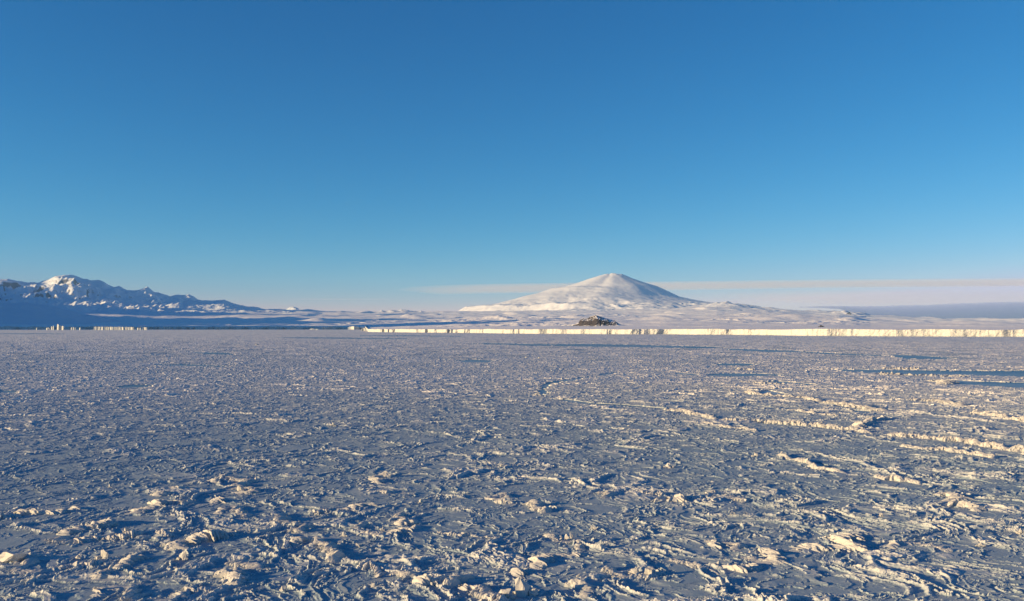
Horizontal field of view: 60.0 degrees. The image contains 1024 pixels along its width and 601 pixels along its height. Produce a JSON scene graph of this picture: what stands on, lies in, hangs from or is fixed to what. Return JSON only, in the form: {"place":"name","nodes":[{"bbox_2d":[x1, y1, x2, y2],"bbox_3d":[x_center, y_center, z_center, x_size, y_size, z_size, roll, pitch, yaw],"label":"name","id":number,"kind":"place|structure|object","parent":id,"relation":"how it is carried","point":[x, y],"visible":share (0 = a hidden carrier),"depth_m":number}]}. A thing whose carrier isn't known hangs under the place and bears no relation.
{"place":"outdoors","nodes":[
{"label":"outdoors","id":0,"kind":"place"},
{"bbox_2d":[0,302,122,324],"bbox_3d":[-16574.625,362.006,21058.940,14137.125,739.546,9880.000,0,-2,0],"label":"hill","id":1,"kind":"structure","parent":0,"point":[22,313],"depth_m":20957.97},
{"bbox_2d":[99,295,140,305],"bbox_3d":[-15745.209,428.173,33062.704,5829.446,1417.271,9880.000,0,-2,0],"label":"hill","id":2,"kind":"structure","parent":0,"point":[105,300],"depth_m":33945.91},
{"bbox_2d":[0,275,315,316],"bbox_3d":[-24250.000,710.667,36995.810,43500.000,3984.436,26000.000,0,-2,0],"label":"mountain range","id":3,"kind":"structure","parent":0,"point":[74,293],"depth_m":37293.56},
{"bbox_2d":[160,297,247,312],"bbox_3d":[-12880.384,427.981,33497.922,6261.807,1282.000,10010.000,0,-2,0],"label":"hill","id":4,"kind":"structure","parent":0,"point":[176,304],"depth_m":34844.98},
{"bbox_2d":[380,309,416,312],"bbox_3d":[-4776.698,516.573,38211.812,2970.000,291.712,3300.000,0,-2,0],"label":"hill","id":5,"kind":"structure","parent":0,"point":[398,311],"depth_m":37743.13},
{"bbox_2d":[0,329,1023,600],"bbox_3d":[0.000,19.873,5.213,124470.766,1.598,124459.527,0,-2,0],"label":"sea ice","id":6,"kind":"structure","parent":0,"point":[266,407],"depth_m":131.84},
{"bbox_2d":[0,551,35,563],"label":"ice block","id":7,"kind":"object","parent":6,"relation":"on","point":[9,556],"depth_m":75.36},
{"bbox_2d":[0,506,80,519],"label":"pressure ridge","id":8,"kind":"structure","parent":6,"relation":"on","point":[22,512],"depth_m":95.09},
{"bbox_2d":[57,324,63,329],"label":"iceberg","id":9,"kind":"object","parent":6,"relation":"on","point":[59,327],"visible":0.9,"depth_m":9537.24},
{"bbox_2d":[8,553,121,574],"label":"pressure ridge","id":10,"kind":"structure","parent":6,"relation":"on","point":[23,569],"depth_m":74.19},
{"bbox_2d":[57,517,118,534],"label":"pressure ridge","id":11,"kind":"structure","parent":6,"relation":"on","point":[110,522],"depth_m":88.33},
{"bbox_2d":[94,549,108,559],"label":"ice block","id":12,"kind":"object","parent":6,"relation":"on","point":[104,555],"depth_m":76.30},
{"bbox_2d":[47,529,176,544],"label":"pressure ridge","id":13,"kind":"structure","parent":6,"relation":"on","point":[66,539],"depth_m":83.82},
{"bbox_2d":[94,327,133,329],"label":"iceberg","id":14,"kind":"object","parent":6,"relation":"on","point":[113,328],"visible":0.86,"depth_m":9297.43},
{"bbox_2d":[89,554,153,579],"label":"pressure ridge","id":15,"kind":"structure","parent":6,"relation":"on","point":[129,560],"depth_m":74.21},
{"bbox_2d":[90,583,214,600],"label":"pressure ridge","id":16,"kind":"structure","parent":6,"relation":"on","point":[131,592],"depth_m":66.53},
{"bbox_2d":[150,486,189,496],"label":"pressure ridge","id":17,"kind":"structure","parent":6,"relation":"on","point":[161,493],"depth_m":106.31},
{"bbox_2d":[123,497,227,513],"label":"pressure ridge","id":18,"kind":"structure","parent":6,"relation":"on","point":[156,503],"depth_m":100.13},
{"bbox_2d":[177,551,188,560],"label":"ice block","id":19,"kind":"object","parent":6,"relation":"on","point":[182,555],"depth_m":76.32},
{"bbox_2d":[160,528,238,550],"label":"pressure ridge","id":20,"kind":"structure","parent":6,"relation":"on","point":[197,538],"depth_m":83.24},
{"bbox_2d":[207,474,230,482],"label":"pressure ridge","id":21,"kind":"structure","parent":6,"relation":"on","point":[214,480],"depth_m":114.88},
{"bbox_2d":[212,505,252,518],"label":"pressure ridge","id":22,"kind":"structure","parent":6,"relation":"on","point":[236,509],"depth_m":95.80},
{"bbox_2d":[217,475,260,494],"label":"pressure ridge","id":23,"kind":"structure","parent":6,"relation":"on","point":[244,484],"depth_m":111.95},
{"bbox_2d":[210,559,269,586],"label":"pressure ridge","id":24,"kind":"structure","parent":6,"relation":"on","point":[225,573],"depth_m":71.57},
{"bbox_2d":[237,485,246,491],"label":"ice block","id":25,"kind":"object","parent":6,"relation":"on","point":[240,488],"depth_m":108.08},
{"bbox_2d":[279,585,288,591],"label":"ice block","id":26,"kind":"object","parent":6,"relation":"on","point":[283,587],"depth_m":67.40},
{"bbox_2d":[269,513,314,533],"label":"pressure ridge","id":27,"kind":"structure","parent":6,"relation":"on","point":[280,518],"depth_m":90.14},
{"bbox_2d":[289,535,345,563],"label":"pressure ridge","id":28,"kind":"structure","parent":6,"relation":"on","point":[332,554],"depth_m":80.19},
{"bbox_2d":[309,502,377,515],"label":"pressure ridge","id":29,"kind":"structure","parent":6,"relation":"on","point":[353,507],"depth_m":97.23},
{"bbox_2d":[368,471,391,484],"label":"pressure ridge","id":30,"kind":"structure","parent":6,"relation":"on","point":[374,479],"depth_m":116.21},
{"bbox_2d":[348,521,421,536],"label":"pressure ridge","id":31,"kind":"structure","parent":6,"relation":"on","point":[401,530],"depth_m":86.62},
{"bbox_2d":[361,561,421,577],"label":"pressure ridge","id":32,"kind":"structure","parent":6,"relation":"on","point":[401,574],"depth_m":71.60},
{"bbox_2d":[367,487,418,497],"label":"pressure ridge","id":33,"kind":"structure","parent":6,"relation":"on","point":[390,491],"depth_m":106.94},
{"bbox_2d":[393,512,421,525],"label":"pressure ridge","id":34,"kind":"structure","parent":6,"relation":"on","point":[402,517],"depth_m":90.05},
{"bbox_2d":[409,574,474,587],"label":"pressure ridge","id":35,"kind":"structure","parent":6,"relation":"on","point":[453,580],"depth_m":68.76},
{"bbox_2d":[436,531,501,538],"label":"pressure ridge","id":36,"kind":"structure","parent":6,"relation":"on","point":[450,533],"depth_m":85.21},
{"bbox_2d":[456,583,510,600],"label":"pressure ridge","id":37,"kind":"structure","parent":6,"relation":"on","point":[481,592],"depth_m":66.06},
{"bbox_2d":[499,588,515,599],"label":"ice block","id":38,"kind":"object","parent":37,"relation":"on","point":[506,592],"depth_m":65.33},
{"bbox_2d":[484,492,514,504],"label":"pressure ridge","id":39,"kind":"structure","parent":6,"relation":"on","point":[502,500],"depth_m":103.05},
{"bbox_2d":[0,367,1019,600],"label":"ice rubble","id":40,"kind":"object","parent":6,"relation":"on","point":[376,576],"visible":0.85,"depth_m":90.39},
{"bbox_2d":[512,577,537,597],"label":"ice block","id":41,"kind":"object","parent":6,"relation":"on","point":[523,588],"depth_m":66.21},
{"bbox_2d":[522,499,551,513],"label":"pressure ridge","id":42,"kind":"structure","parent":6,"relation":"on","point":[535,504],"depth_m":97.74},
{"bbox_2d":[509,552,591,578],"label":"pressure ridge","id":43,"kind":"structure","parent":6,"relation":"on","point":[543,559],"depth_m":74.52},
{"bbox_2d":[542,532,586,550],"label":"pressure ridge","id":44,"kind":"structure","parent":6,"relation":"on","point":[581,547],"depth_m":82.05},
{"bbox_2d":[564,579,596,599],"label":"pressure ridge","id":45,"kind":"structure","parent":6,"relation":"on","point":[586,588],"depth_m":67.92},
{"bbox_2d":[594,490,617,497],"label":"pressure ridge","id":46,"kind":"structure","parent":6,"relation":"on","point":[608,494],"depth_m":105.52},
{"bbox_2d":[600,565,667,580],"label":"pressure ridge","id":47,"kind":"structure","parent":6,"relation":"on","point":[608,569],"depth_m":71.25},
{"bbox_2d":[628,568,639,573],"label":"ice block","id":48,"kind":"object","parent":6,"relation":"on","point":[634,570],"depth_m":71.86},
{"bbox_2d":[645,566,653,574],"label":"ice block","id":49,"kind":"object","parent":6,"relation":"on","point":[649,570],"depth_m":71.29},
{"bbox_2d":[633,490,666,495],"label":"pressure ridge","id":50,"kind":"structure","parent":6,"relation":"on","point":[660,493],"depth_m":106.43},
{"bbox_2d":[650,493,688,501],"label":"pressure ridge","id":51,"kind":"structure","parent":6,"relation":"on","point":[678,498],"depth_m":102.30},
{"bbox_2d":[663,463,675,467],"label":"ice block","id":52,"kind":"object","parent":6,"relation":"on","point":[667,465],"depth_m":127.01},
{"bbox_2d":[668,558,708,569],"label":"pressure ridge","id":53,"kind":"structure","parent":6,"relation":"on","point":[694,564],"depth_m":74.58},
{"bbox_2d":[709,490,750,502],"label":"pressure ridge","id":54,"kind":"structure","parent":6,"relation":"on","point":[714,494],"depth_m":103.81},
{"bbox_2d":[704,539,760,561],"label":"pressure ridge","id":55,"kind":"structure","parent":6,"relation":"on","point":[716,543],"depth_m":80.53},
{"bbox_2d":[704,421,760,431],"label":"pressure ridge","id":56,"kind":"structure","parent":6,"relation":"on","point":[729,426],"depth_m":177.14},
{"bbox_2d":[708,563,766,574],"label":"pressure ridge","id":57,"kind":"structure","parent":6,"relation":"on","point":[751,567],"depth_m":72.93},
{"bbox_2d":[740,381,781,383],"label":"pressure ridge","id":58,"kind":"structure","parent":6,"relation":"on","point":[762,382],"depth_m":319.28},
{"bbox_2d":[662,408,876,434],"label":"pressure ridge","id":59,"kind":"structure","parent":6,"relation":"on","point":[796,423],"depth_m":185.12},
{"bbox_2d":[742,390,822,401],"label":"pressure ridge","id":60,"kind":"structure","parent":6,"relation":"on","point":[804,397],"depth_m":257.53},
{"bbox_2d":[755,532,868,565],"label":"pressure ridge","id":61,"kind":"structure","parent":6,"relation":"on","point":[843,539],"depth_m":79.77},
{"bbox_2d":[777,452,847,473],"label":"pressure ridge","id":62,"kind":"structure","parent":6,"relation":"on","point":[808,462],"depth_m":128.10},
{"bbox_2d":[786,408,840,415],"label":"pressure ridge","id":63,"kind":"structure","parent":6,"relation":"on","point":[813,411],"depth_m":207.22},
{"bbox_2d":[776,518,856,528],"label":"pressure ridge","id":64,"kind":"structure","parent":6,"relation":"on","point":[784,519],"depth_m":91.20},
{"bbox_2d":[819,400,890,411],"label":"pressure ridge","id":65,"kind":"structure","parent":6,"relation":"on","point":[863,407],"depth_m":223.45},
{"bbox_2d":[852,415,888,427],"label":"pressure ridge","id":66,"kind":"structure","parent":6,"relation":"on","point":[868,421],"depth_m":184.73},
{"bbox_2d":[874,474,923,484],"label":"pressure ridge","id":67,"kind":"structure","parent":6,"relation":"on","point":[892,477],"depth_m":115.87},
{"bbox_2d":[883,367,917,369],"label":"pressure ridge","id":68,"kind":"structure","parent":6,"relation":"on","point":[899,368],"depth_m":432.81},
{"bbox_2d":[884,541,954,552],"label":"pressure ridge","id":69,"kind":"structure","parent":6,"relation":"on","point":[892,545],"depth_m":80.95},
{"bbox_2d":[875,372,969,376],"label":"pressure ridge","id":70,"kind":"structure","parent":6,"relation":"on","point":[898,374],"depth_m":371.87},
{"bbox_2d":[926,379,957,384],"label":"pressure ridge","id":71,"kind":"structure","parent":6,"relation":"on","point":[940,381],"depth_m":321.31},
{"bbox_2d":[908,398,985,407],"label":"pressure ridge","id":72,"kind":"structure","parent":6,"relation":"on","point":[954,403],"depth_m":235.34},
{"bbox_2d":[899,443,997,458],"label":"pressure ridge","id":73,"kind":"structure","parent":6,"relation":"on","point":[976,453],"depth_m":142.27},
{"bbox_2d":[883,432,1023,454],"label":"pressure ridge","id":74,"kind":"structure","parent":6,"relation":"on","point":[975,441],"depth_m":154.25},
{"bbox_2d":[933,491,975,501],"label":"pressure ridge","id":75,"kind":"structure","parent":6,"relation":"on","point":[950,495],"depth_m":104.07},
{"bbox_2d":[947,499,986,511],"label":"pressure ridge","id":76,"kind":"structure","parent":6,"relation":"on","point":[962,504],"depth_m":98.44},
{"bbox_2d":[975,543,986,546],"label":"ice block","id":77,"kind":"object","parent":6,"relation":"on","point":[980,544],"depth_m":81.23},
{"bbox_2d":[970,409,1023,421],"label":"pressure ridge","id":78,"kind":"structure","parent":6,"relation":"on","point":[995,414],"depth_m":199.73},
{"bbox_2d":[0,304,1023,329],"bbox_3d":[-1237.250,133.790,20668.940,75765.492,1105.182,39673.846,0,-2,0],"label":"snowfield","id":79,"kind":"structure","parent":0,"point":[694,316],"depth_m":19812.21},
{"bbox_2d":[0,326,1023,336],"bbox_3d":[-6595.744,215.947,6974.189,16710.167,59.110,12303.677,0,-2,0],"label":"ice cliff","id":80,"kind":"structure","parent":0,"point":[915,332],"depth_m":2841.79},
{"bbox_2d":[0,333,1023,467],"bbox_3d":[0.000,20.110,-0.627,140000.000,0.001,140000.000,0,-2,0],"label":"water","id":81,"kind":"structure","parent":0,"point":[985,373],"depth_m":411.77},
{"bbox_2d":[0,0,1023,318],"label":"sky","id":82,"kind":"structure","parent":0,"point":[865,156]},
{"bbox_2d":[558,315,621,325],"bbox_3d":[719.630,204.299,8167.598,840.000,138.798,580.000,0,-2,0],"label":"rocky hill","id":83,"kind":"structure","parent":0,"point":[594,320],"depth_m":8041.46},
{"bbox_2d":[459,273,869,314],"bbox_3d":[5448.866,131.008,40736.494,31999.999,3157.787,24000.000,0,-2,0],"label":"volcano","id":84,"kind":"structure","parent":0,"point":[613,291],"depth_m":39745.75},
{"bbox_2d":[699,301,754,307],"bbox_3d":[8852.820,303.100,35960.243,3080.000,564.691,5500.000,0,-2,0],"label":"hill","id":85,"kind":"structure","parent":0,"point":[723,304],"depth_m":35147.86},
{"bbox_2d":[816,310,872,317],"bbox_3d":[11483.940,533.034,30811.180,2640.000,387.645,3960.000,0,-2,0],"label":"hill","id":86,"kind":"structure","parent":0,"point":[844,312],"depth_m":30245.95}
]}

